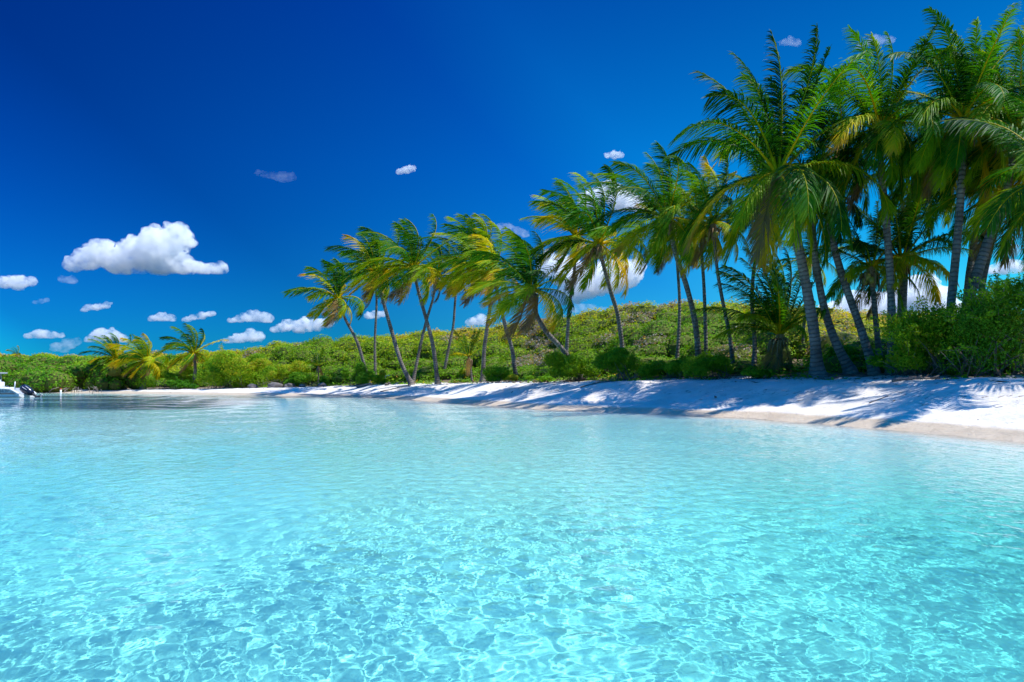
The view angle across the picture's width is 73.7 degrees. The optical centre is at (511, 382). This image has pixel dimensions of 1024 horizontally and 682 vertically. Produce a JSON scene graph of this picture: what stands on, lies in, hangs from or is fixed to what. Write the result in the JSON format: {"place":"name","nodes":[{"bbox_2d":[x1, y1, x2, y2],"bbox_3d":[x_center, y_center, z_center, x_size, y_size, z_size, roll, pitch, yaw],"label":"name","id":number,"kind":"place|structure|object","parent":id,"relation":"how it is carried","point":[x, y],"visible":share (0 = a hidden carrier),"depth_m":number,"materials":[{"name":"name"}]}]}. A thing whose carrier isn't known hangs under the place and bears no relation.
{"place":"outdoors","nodes":[
{"label":"outdoors","id":0,"kind":"place"},
{"bbox_2d":[208,321,808,386],"bbox_3d":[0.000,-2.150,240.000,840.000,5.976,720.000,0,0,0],"label":"hill","id":1,"kind":"structure","parent":0,"point":[794,359],"depth_m":35.22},
{"bbox_2d":[6,345,22,357],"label":"coconut palm","id":2,"kind":"object","parent":1,"relation":"on","point":[16,353],"visible":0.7,"depth_m":103.71,"materials":[{"name":"green plant"}]},
{"bbox_2d":[0,297,1023,387],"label":"hill scrub","id":3,"kind":"object","parent":1,"relation":"on","point":[641,329],"visible":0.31,"depth_m":55.49,"materials":[{"name":"green plant"}]},
{"bbox_2d":[520,179,616,351],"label":"coconut palm","id":4,"kind":"object","parent":1,"relation":"on","point":[546,219],"visible":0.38,"depth_m":48.00,"materials":[{"name":"green plant"}]},
{"bbox_2d":[230,344,1023,387],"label":"ground cover","id":5,"kind":"object","parent":1,"relation":"on","point":[392,381],"visible":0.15,"depth_m":35.87,"materials":[{"name":"green plant"}]},
{"bbox_2d":[624,195,700,358],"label":"coconut palm","id":6,"kind":"object","parent":1,"relation":"on","point":[668,259],"visible":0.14,"depth_m":37.22,"materials":[{"name":"green plant"}]},
{"bbox_2d":[637,156,756,355],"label":"coconut palm","id":7,"kind":"object","parent":1,"relation":"on","point":[703,291],"visible":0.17,"depth_m":35.16,"materials":[{"name":"green plant"}]},
{"bbox_2d":[768,228,860,343],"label":"coconut palm","id":8,"kind":"object","parent":1,"relation":"on","point":[811,268],"visible":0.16,"depth_m":35.84,"materials":[{"name":"green plant"}]},
{"bbox_2d":[824,340,875,361],"bbox_3d":[15.633,-1.240,30.507,2.818,1.426,2.529,0,0,0],"label":"dark shrub","id":9,"kind":"object","parent":1,"relation":"on","point":[848,349],"visible":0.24,"depth_m":30.39,"materials":[{"name":"green plant"}]},
{"bbox_2d":[843,92,955,310],"bbox_3d":[19.323,-7.221,31.479,7.682,12.758,6.865,0,0,0],"label":"coconut palm","id":10,"kind":"object","parent":1,"relation":"on","point":[948,216],"visible":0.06,"depth_m":31.91,"materials":[{"name":"green plant"}]},
{"bbox_2d":[817,174,993,333],"bbox_3d":[16.445,-4.760,28.990,6.370,8.710,6.900,0,0,11],"label":"coconut palm","id":11,"kind":"object","parent":1,"relation":"on","point":[903,267],"visible":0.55,"depth_m":28.63,"materials":[{"name":"green plant"}]},
{"bbox_2d":[907,92,1023,365],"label":"coconut palm","id":12,"kind":"object","parent":1,"relation":"on","point":[943,204],"visible":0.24,"depth_m":26.06,"materials":[{"name":"green plant"}]},
{"bbox_2d":[908,25,1023,302],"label":"coconut palm","id":13,"kind":"object","parent":1,"relation":"on","point":[970,265],"visible":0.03,"depth_m":28.68,"materials":[{"name":"green plant"}]},
{"bbox_2d":[0,393,1023,681],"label":"sea","id":14,"kind":"structure","parent":0,"point":[240,539],"depth_m":5.02,"materials":[{"name":"liquid"}]},
{"bbox_2d":[0,372,42,396],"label":"motorboat","id":15,"kind":"object","parent":14,"relation":"on","point":[24,390],"visible":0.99,"depth_m":56.59,"materials":[{"name":"white paint"}]},
{"bbox_2d":[0,0,1023,356],"label":"sky","id":16,"kind":"structure","parent":0,"point":[164,164],"materials":[{"name":"blue"}]},
{"bbox_2d":[45,371,1023,442],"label":"beach","id":17,"kind":"structure","parent":0,"point":[960,406],"depth_m":25.02,"materials":[{"name":"white sand"}]},
{"bbox_2d":[6,386,101,392],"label":"mangrove roots","id":18,"kind":"object","parent":17,"relation":"on","point":[66,390],"visible":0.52,"depth_m":79.62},
{"bbox_2d":[0,353,184,392],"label":"mangrove thicket","id":19,"kind":"object","parent":17,"relation":"on","point":[41,373],"visible":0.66,"depth_m":82.56,"materials":[{"name":"green plant"}]},
{"bbox_2d":[78,333,140,389],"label":"coconut palm","id":20,"kind":"object","parent":17,"relation":"on","point":[112,356],"visible":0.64,"depth_m":83.44,"materials":[{"name":"green plant"}]},
{"bbox_2d":[107,333,168,388],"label":"coconut palm","id":21,"kind":"object","parent":17,"relation":"on","point":[142,352],"visible":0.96,"depth_m":81.11,"materials":[{"name":"green plant"}]},
{"bbox_2d":[135,365,197,388],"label":"shore bush","id":22,"kind":"object","parent":17,"relation":"on","point":[187,372],"visible":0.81,"depth_m":81.79,"materials":[{"name":"green plant"}]},
{"bbox_2d":[165,376,198,389],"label":"shore bush","id":23,"kind":"object","parent":17,"relation":"on","point":[178,384],"visible":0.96,"depth_m":77.62,"materials":[{"name":"green plant"}]},
{"bbox_2d":[154,323,228,381],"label":"coconut palm","id":24,"kind":"object","parent":17,"relation":"on","point":[193,354],"visible":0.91,"depth_m":81.60,"materials":[{"name":"green plant"}]},
{"bbox_2d":[191,358,245,388],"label":"shore bush","id":25,"kind":"object","parent":17,"relation":"on","point":[216,376],"visible":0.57,"depth_m":75.12,"materials":[{"name":"green plant"}]},
{"bbox_2d":[247,384,257,387],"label":"boulder","id":26,"kind":"object","parent":17,"relation":"on","point":[252,385],"visible":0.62,"depth_m":72.54,"materials":[{"name":"grey stone"}]},
{"bbox_2d":[211,345,296,387],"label":"shore bush","id":27,"kind":"object","parent":17,"relation":"on","point":[248,370],"visible":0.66,"depth_m":74.27,"materials":[{"name":"green plant"}]},
{"bbox_2d":[267,382,283,387],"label":"boulder","id":28,"kind":"object","parent":17,"relation":"on","point":[274,385],"visible":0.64,"depth_m":70.92,"materials":[{"name":"grey stone"}]},
{"bbox_2d":[259,360,310,386],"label":"shore bush","id":29,"kind":"object","parent":17,"relation":"on","point":[272,372],"visible":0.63,"depth_m":72.33,"materials":[{"name":"green plant"}]},
{"bbox_2d":[283,383,295,387],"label":"boulder","id":30,"kind":"object","parent":17,"relation":"on","point":[289,385],"visible":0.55,"depth_m":70.27,"materials":[{"name":"grey stone"}]},
{"bbox_2d":[283,371,329,386],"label":"shore bush","id":31,"kind":"object","parent":17,"relation":"on","point":[297,378],"visible":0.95,"depth_m":70.56,"materials":[{"name":"green plant"}]},
{"bbox_2d":[303,348,334,383],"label":"young palm","id":32,"kind":"object","parent":17,"relation":"on","point":[318,359],"visible":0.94,"depth_m":71.55,"materials":[{"name":"green plant"}]},
{"bbox_2d":[317,382,326,386],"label":"boulder","id":33,"kind":"object","parent":17,"relation":"on","point":[321,384],"visible":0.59,"depth_m":68.17,"materials":[{"name":"grey stone"}]},
{"bbox_2d":[281,258,370,380],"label":"coconut palm","id":34,"kind":"object","parent":17,"relation":"on","point":[336,301],"visible":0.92,"depth_m":64.54,"materials":[{"name":"green plant"}]},
{"bbox_2d":[340,362,378,385],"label":"feathery bush","id":35,"kind":"object","parent":17,"relation":"on","point":[360,376],"visible":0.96,"depth_m":64.45,"materials":[{"name":"green plant"}]},
{"bbox_2d":[330,241,394,374],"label":"coconut palm","id":36,"kind":"object","parent":17,"relation":"on","point":[366,306],"visible":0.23,"depth_m":68.56,"materials":[{"name":"green plant"}]},
{"bbox_2d":[356,383,371,387],"bbox_3d":[-13.523,0.281,62.571,1.449,0.457,0.340,0,0,-7],"label":"driftwood","id":37,"kind":"object","parent":17,"relation":"on","point":[359,386],"visible":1,"depth_m":62.52,"materials":[{"name":"grey wood"}]},
{"bbox_2d":[320,226,414,384],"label":"coconut palm","id":38,"kind":"object","parent":17,"relation":"on","point":[357,276],"visible":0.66,"depth_m":58.99,"materials":[{"name":"green plant"}]},
{"bbox_2d":[367,370,386,384],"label":"feathery bush","id":39,"kind":"object","parent":17,"relation":"on","point":[379,378],"visible":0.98,"depth_m":63.47,"materials":[{"name":"green plant"}]},
{"bbox_2d":[352,214,458,384],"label":"coconut palm","id":40,"kind":"object","parent":17,"relation":"on","point":[413,267],"visible":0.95,"depth_m":55.45,"materials":[{"name":"green plant"}]},
{"bbox_2d":[410,242,465,382],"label":"coconut palm","id":41,"kind":"object","parent":17,"relation":"on","point":[437,254],"visible":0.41,"depth_m":62.39,"materials":[{"name":"green plant"}]},
{"bbox_2d":[422,238,488,370],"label":"coconut palm","id":42,"kind":"object","parent":17,"relation":"on","point":[443,248],"visible":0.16,"depth_m":63.47,"materials":[{"name":"green plant"}]},
{"bbox_2d":[450,365,469,381],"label":"feathery bush","id":43,"kind":"object","parent":17,"relation":"on","point":[461,372],"visible":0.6,"depth_m":59.87,"materials":[{"name":"green plant"}]},
{"bbox_2d":[449,328,481,381],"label":"young palm","id":44,"kind":"object","parent":17,"relation":"on","point":[468,364],"visible":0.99,"depth_m":56.67,"materials":[{"name":"green plant"}]},
{"bbox_2d":[416,213,516,381],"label":"coconut palm","id":45,"kind":"object","parent":17,"relation":"on","point":[465,255],"visible":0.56,"depth_m":53.90,"materials":[{"name":"green plant"}]},
{"bbox_2d":[437,221,539,380],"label":"coconut palm","id":46,"kind":"object","parent":17,"relation":"on","point":[483,236],"visible":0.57,"depth_m":50.06,"materials":[{"name":"green plant"}]},
{"bbox_2d":[472,364,519,383],"bbox_3d":[-1.189,-0.681,51.086,3.499,1.588,2.186,0,0,0],"label":"feathery bush","id":47,"kind":"object","parent":17,"relation":"on","point":[493,374],"visible":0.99,"depth_m":50.34,"materials":[{"name":"green plant"}]},
{"bbox_2d":[463,226,585,379],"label":"coconut palm","id":48,"kind":"object","parent":17,"relation":"on","point":[529,293],"visible":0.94,"depth_m":40.02,"materials":[{"name":"green plant"}]},
{"bbox_2d":[523,373,553,382],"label":"rounded bush","id":49,"kind":"object","parent":17,"relation":"on","point":[544,378],"visible":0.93,"depth_m":43.87,"materials":[{"name":"green plant"}]},
{"bbox_2d":[543,346,605,380],"bbox_3d":[4.237,-1.117,40.745,4.774,2.071,2.773,0,0,-25],"label":"rounded bush","id":50,"kind":"object","parent":17,"relation":"on","point":[571,366],"visible":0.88,"depth_m":40.21,"materials":[{"name":"green plant"}]},
{"bbox_2d":[522,164,653,347],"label":"coconut palm","id":51,"kind":"object","parent":17,"relation":"on","point":[598,248],"visible":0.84,"depth_m":38.75,"materials":[{"name":"green plant"}]},
{"bbox_2d":[580,378,612,387],"bbox_3d":[4.246,0.011,34.082,1.664,0.522,0.514,0,0,0],"label":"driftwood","id":52,"kind":"object","parent":17,"relation":"on","point":[596,383],"visible":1,"depth_m":34.12,"materials":[{"name":"grey wood"}]},
{"bbox_2d":[170,367,1023,419],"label":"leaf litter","id":53,"kind":"object","parent":17,"relation":"on","point":[998,372],"visible":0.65,"depth_m":28.67,"materials":[{"name":"brown plant"}]},
{"bbox_2d":[590,341,665,380],"bbox_3d":[6.271,-1.200,36.421,4.126,2.239,2.638,0,0,16],"label":"rounded bush","id":54,"kind":"object","parent":17,"relation":"on","point":[619,360],"visible":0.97,"depth_m":36.12,"materials":[{"name":"green plant"}]},
{"bbox_2d":[576,141,736,355],"bbox_3d":[6.571,-5.888,33.182,7.373,11.014,7.723,0,0,0],"label":"coconut palm","id":55,"kind":"object","parent":17,"relation":"on","point":[657,245],"visible":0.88,"depth_m":32.68,"materials":[{"name":"green plant"}]},
{"bbox_2d":[661,354,701,377],"bbox_3d":[8.468,-0.826,33.900,2.100,1.239,2.096,0,0,0],"label":"twiggy bush","id":56,"kind":"object","parent":17,"relation":"on","point":[673,366],"visible":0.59,"depth_m":33.40,"materials":[{"name":"green plant"}]},
{"bbox_2d":[679,350,740,378],"bbox_3d":[9.316,-0.862,31.793,3.183,1.454,2.373,0,0,0],"label":"twiggy bush","id":57,"kind":"object","parent":17,"relation":"on","point":[702,364],"visible":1,"depth_m":31.38,"materials":[{"name":"green plant"}]},
{"bbox_2d":[652,150,780,362],"bbox_3d":[9.563,-5.553,32.932,6.308,10.492,5.428,0,0,-34],"label":"coconut palm","id":58,"kind":"object","parent":17,"relation":"on","point":[711,228],"visible":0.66,"depth_m":32.63,"materials":[{"name":"green plant"}]},
{"bbox_2d":[710,136,786,369],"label":"coconut palm","id":59,"kind":"object","parent":17,"relation":"on","point":[754,351],"visible":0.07,"depth_m":33.09,"materials":[{"name":"green plant"}]},
{"bbox_2d":[729,365,775,378],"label":"twiggy bush","id":60,"kind":"object","parent":17,"relation":"on","point":[752,373],"visible":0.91,"depth_m":28.88,"materials":[{"name":"green plant"}]},
{"bbox_2d":[692,247,832,373],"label":"young palm","id":61,"kind":"object","parent":17,"relation":"on","point":[777,306],"visible":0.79,"depth_m":31.21,"materials":[{"name":"green plant"}]},
{"bbox_2d":[659,23,902,377],"bbox_3d":[9.757,-6.729,27.138,9.430,13.341,10.068,0,0,38],"label":"coconut palm","id":62,"kind":"object","parent":17,"relation":"on","point":[773,190],"visible":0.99,"depth_m":26.17,"materials":[{"name":"green plant"}]},
{"bbox_2d":[754,113,891,373],"bbox_3d":[13.237,-5.958,29.108,6.474,11.525,6.285,0,0,14],"label":"coconut palm","id":63,"kind":"object","parent":17,"relation":"on","point":[848,366],"visible":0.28,"depth_m":28.57,"materials":[{"name":"green plant"}]},
{"bbox_2d":[817,375,840,379],"bbox_3d":[12.373,-0.200,26.388,1.277,0.188,0.444,0,0,-32],"label":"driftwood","id":64,"kind":"object","parent":17,"relation":"on","point":[827,378],"visible":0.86,"depth_m":26.27,"materials":[{"name":"grey wood"}]},
{"bbox_2d":[751,77,945,374],"bbox_3d":[13.861,-6.582,29.224,6.946,12.841,6.024,0,0,0],"label":"coconut palm","id":65,"kind":"object","parent":17,"relation":"on","point":[822,145],"visible":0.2,"depth_m":27.98,"materials":[{"name":"green plant"}]},
{"bbox_2d":[776,24,956,374],"bbox_3d":[14.012,-7.109,26.654,7.174,13.782,7.364,0,0,-18],"label":"coconut palm","id":66,"kind":"object","parent":17,"relation":"on","point":[891,143],"visible":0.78,"depth_m":26.02,"materials":[{"name":"green plant"}]},
{"bbox_2d":[805,193,938,355],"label":"coconut palm","id":67,"kind":"object","parent":17,"relation":"on","point":[868,277],"visible":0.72,"depth_m":28.45,"materials":[{"name":"green plant"}]},
{"bbox_2d":[865,337,933,375],"bbox_3d":[14.198,-1.029,24.968,2.306,1.648,1.986,0,0,0],"label":"bush","id":68,"kind":"object","parent":17,"relation":"on","point":[878,357],"visible":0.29,"depth_m":25.22,"materials":[{"name":"green plant"}]},
{"bbox_2d":[892,375,939,381],"bbox_3d":[13.502,-0.134,22.902,1.423,0.236,0.566,0,0,20],"label":"driftwood","id":69,"kind":"object","parent":17,"relation":"on","point":[913,377],"visible":0.94,"depth_m":22.74,"materials":[{"name":"grey wood"}]},
{"bbox_2d":[864,1,1023,373],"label":"coconut palm","id":70,"kind":"object","parent":17,"relation":"on","point":[958,97],"visible":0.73,"depth_m":24.36,"materials":[{"name":"green plant"}]},
{"bbox_2d":[870,291,1021,375],"bbox_3d":[15.375,-1.740,23.902,4.062,3.124,4.642,0,0,-44],"label":"sea grape bush","id":71,"kind":"object","parent":17,"relation":"on","point":[914,329],"visible":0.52,"depth_m":23.89,"materials":[{"name":"green plant"}]},
{"bbox_2d":[896,26,1023,371],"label":"coconut palm","id":72,"kind":"object","parent":17,"relation":"on","point":[981,259],"visible":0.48,"depth_m":24.78,"materials":[{"name":"green plant"}]},
{"bbox_2d":[926,270,1023,374],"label":"sea grape bush","id":73,"kind":"object","parent":17,"relation":"on","point":[951,304],"visible":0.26,"depth_m":23.04,"materials":[{"name":"green plant"}]},
{"bbox_2d":[936,272,1023,376],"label":"sea grape bush","id":74,"kind":"object","parent":17,"relation":"on","point":[984,317],"visible":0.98,"depth_m":21.01,"materials":[{"name":"green plant"}]},
{"bbox_2d":[937,92,1023,272],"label":"coconut palm","id":75,"kind":"object","parent":17,"relation":"on","point":[1000,203],"visible":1,"depth_m":19.85,"materials":[{"name":"green plant"}]}
]}

